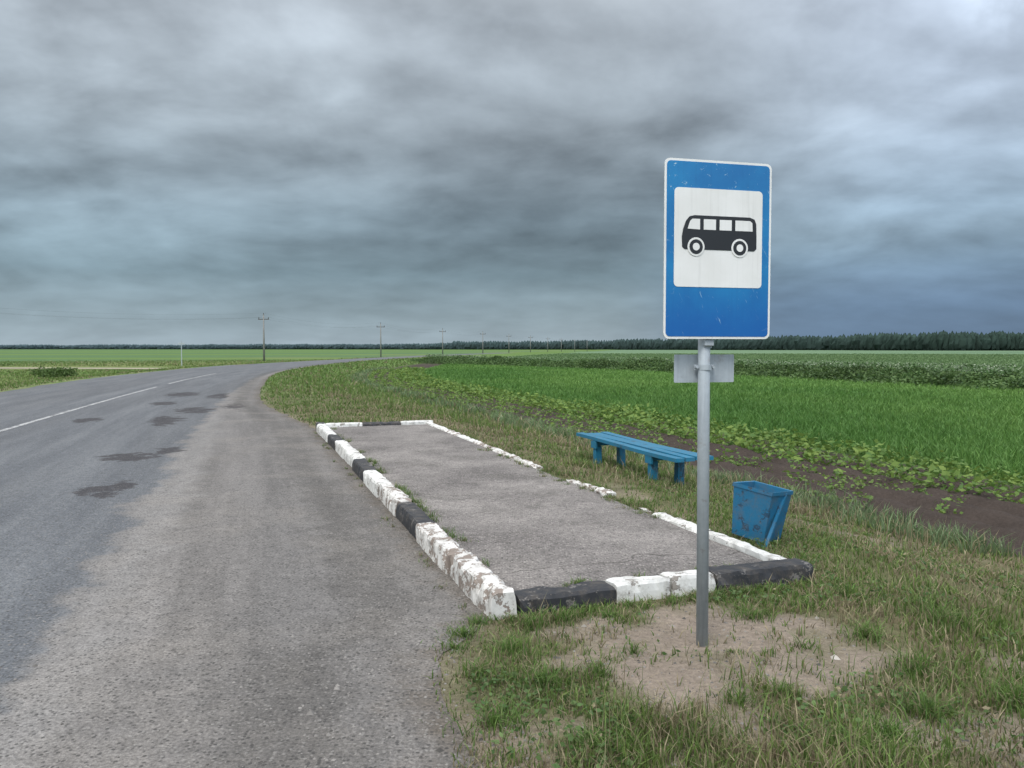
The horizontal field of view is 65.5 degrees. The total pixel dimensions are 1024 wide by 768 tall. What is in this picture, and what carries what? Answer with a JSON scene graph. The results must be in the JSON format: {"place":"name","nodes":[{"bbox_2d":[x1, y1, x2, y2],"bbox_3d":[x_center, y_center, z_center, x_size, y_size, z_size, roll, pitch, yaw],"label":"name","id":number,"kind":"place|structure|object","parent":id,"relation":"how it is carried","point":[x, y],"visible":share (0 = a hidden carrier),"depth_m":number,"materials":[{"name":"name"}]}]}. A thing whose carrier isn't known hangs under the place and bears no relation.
{"place":"outdoors","nodes":[
{"label":"outdoors","id":0,"kind":"place"},
{"bbox_2d":[0,364,242,368],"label":"dirt track","id":1,"kind":"structure","parent":0,"point":[72,367],"depth_m":79.53,"materials":[{"name":"soil"}]},
{"bbox_2d":[0,353,500,767],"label":"road","id":2,"kind":"structure","parent":0,"point":[70,480],"depth_m":5.06,"materials":[{"name":"grey asphalt"}]},
{"bbox_2d":[0,373,216,431],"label":"road centre line","id":3,"kind":"object","parent":2,"relation":"on","point":[80,407],"visible":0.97,"depth_m":19.92,"materials":[{"name":"paint"}]},
{"bbox_2d":[0,349,1023,767],"bbox_3d":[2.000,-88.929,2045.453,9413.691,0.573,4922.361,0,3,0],"label":"ground","id":4,"kind":"structure","parent":0,"point":[996,517],"depth_m":4.56,"materials":[{"name":"soil"}]},
{"bbox_2d":[28,366,78,377],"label":"shrub","id":5,"kind":"object","parent":4,"relation":"on","point":[46,372],"visible":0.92,"depth_m":53.50,"materials":[{"name":"green plant"}]},
{"bbox_2d":[178,341,184,365],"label":"road sign post","id":6,"kind":"object","parent":4,"relation":"on","point":[181,343],"visible":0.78,"depth_m":91.88,"materials":[{"name":"metal"}]},
{"bbox_2d":[258,313,268,360],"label":"utility pole","id":7,"kind":"object","parent":4,"relation":"on","point":[263,319],"visible":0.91,"depth_m":129.73,"materials":[{"name":"concrete"}]},
{"bbox_2d":[7,308,559,339],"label":"power line wires","id":8,"kind":"object","parent":7,"relation":"attached to","point":[254,317],"visible":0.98,"depth_m":130.03,"materials":[{"name":"black metal"}]},
{"bbox_2d":[325,420,432,426],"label":"kerb","id":9,"kind":"structure","parent":4,"relation":"on","point":[415,422],"depth_m":15.53,"materials":[{"name":"white paint"}]},
{"bbox_2d":[380,322,384,356],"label":"utility pole","id":10,"kind":"object","parent":4,"relation":"on","point":[380,341],"visible":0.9,"depth_m":175.64,"materials":[{"name":"concrete"}]},
{"bbox_2d":[316,422,516,619],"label":"kerb","id":11,"kind":"structure","parent":4,"relation":"on","point":[483,588],"depth_m":5.89,"materials":[{"name":"white paint"}]},
{"bbox_2d":[439,328,445,353],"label":"utility pole","id":12,"kind":"object","parent":4,"relation":"on","point":[442,331],"visible":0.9,"depth_m":223.56,"materials":[{"name":"concrete"}]},
{"bbox_2d":[0,356,1023,767],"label":"grass","id":13,"kind":"structure","parent":4,"relation":"on","point":[852,742],"depth_m":4.05,"materials":[{"name":"green plant"}]},
{"bbox_2d":[0,330,1023,350],"bbox_3d":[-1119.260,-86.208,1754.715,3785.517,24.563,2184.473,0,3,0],"label":"distant forest","id":14,"kind":"object","parent":4,"relation":"on","point":[943,340],"visible":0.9,"depth_m":1213.97,"materials":[{"name":"green plant"}]},
{"bbox_2d":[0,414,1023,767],"bbox_3d":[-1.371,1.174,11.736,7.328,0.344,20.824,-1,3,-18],"label":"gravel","id":15,"kind":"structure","parent":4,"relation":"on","point":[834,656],"depth_m":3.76,"materials":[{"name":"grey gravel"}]},
{"bbox_2d":[329,424,761,590],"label":"bus stop platform","id":16,"kind":"structure","parent":4,"relation":"on","point":[526,527],"depth_m":7.03,"materials":[{"name":"concrete"}]},
{"bbox_2d":[426,422,786,560],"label":"kerb","id":17,"kind":"structure","parent":4,"relation":"on","point":[741,546],"depth_m":6.77,"materials":[{"name":"white paint"}]},
{"bbox_2d":[576,432,713,483],"bbox_3d":[1.665,1.129,10.594,0.520,0.702,2.887,-1,3,-19],"label":"bench","id":18,"kind":"object","parent":4,"relation":"on","point":[653,453],"visible":0.76,"depth_m":10.10,"materials":[{"name":"blue paint"}]},
{"bbox_2d":[514,558,813,614],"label":"kerb","id":19,"kind":"structure","parent":4,"relation":"on","point":[627,587],"depth_m":4.96,"materials":[{"name":"white paint"}]},
{"bbox_2d":[347,366,1023,556],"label":"crop row plants","id":20,"kind":"object","parent":4,"relation":"on","point":[416,376],"visible":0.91,"depth_m":14.86,"materials":[{"name":"green plant"}]},
{"bbox_2d":[403,354,1023,393],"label":"leafy crop field","id":21,"kind":"structure","parent":4,"relation":"on","point":[977,376],"depth_m":51.10,"materials":[{"name":"green plant"}]},
{"bbox_2d":[663,158,771,646],"bbox_3d":[1.038,0.132,4.125,0.600,2.530,0.108,-1,3,-14],"label":"bus stop sign","id":22,"kind":"object","parent":4,"relation":"on","point":[717,250],"visible":0.99,"depth_m":4.06,"materials":[{"name":"metal"}]},
{"bbox_2d":[720,220,731,230],"bbox_3d":[1.086,-0.807,4.043,0.068,0.053,0.001,-1,3,-14],"label":"bus window","id":23,"kind":"structure","parent":22,"relation":"in","point":[726,225],"depth_m":4.04,"materials":[{"name":"white paint"}]},
{"bbox_2d":[735,221,752,231],"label":"bus window","id":24,"kind":"structure","parent":22,"relation":"in","point":[739,225],"depth_m":4.07,"materials":[{"name":"white paint"}]},
{"bbox_2d":[423,353,1023,480],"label":"cereal crop","id":25,"kind":"object","parent":4,"relation":"on","point":[989,417],"visible":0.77,"depth_m":28.99,"materials":[{"name":"green plant"}]},
{"bbox_2d":[732,481,792,546],"bbox_3d":[1.978,1.056,6.457,0.400,0.510,0.436,-2,3,-40],"label":"litter bin","id":26,"kind":"object","parent":4,"relation":"on","point":[760,509],"visible":0.83,"depth_m":6.37,"materials":[{"name":"blue metal"}]},
{"bbox_2d":[0,0,1023,345],"label":"sky","id":27,"kind":"structure","parent":0,"point":[470,169],"materials":[{"name":"grey"}]}
]}

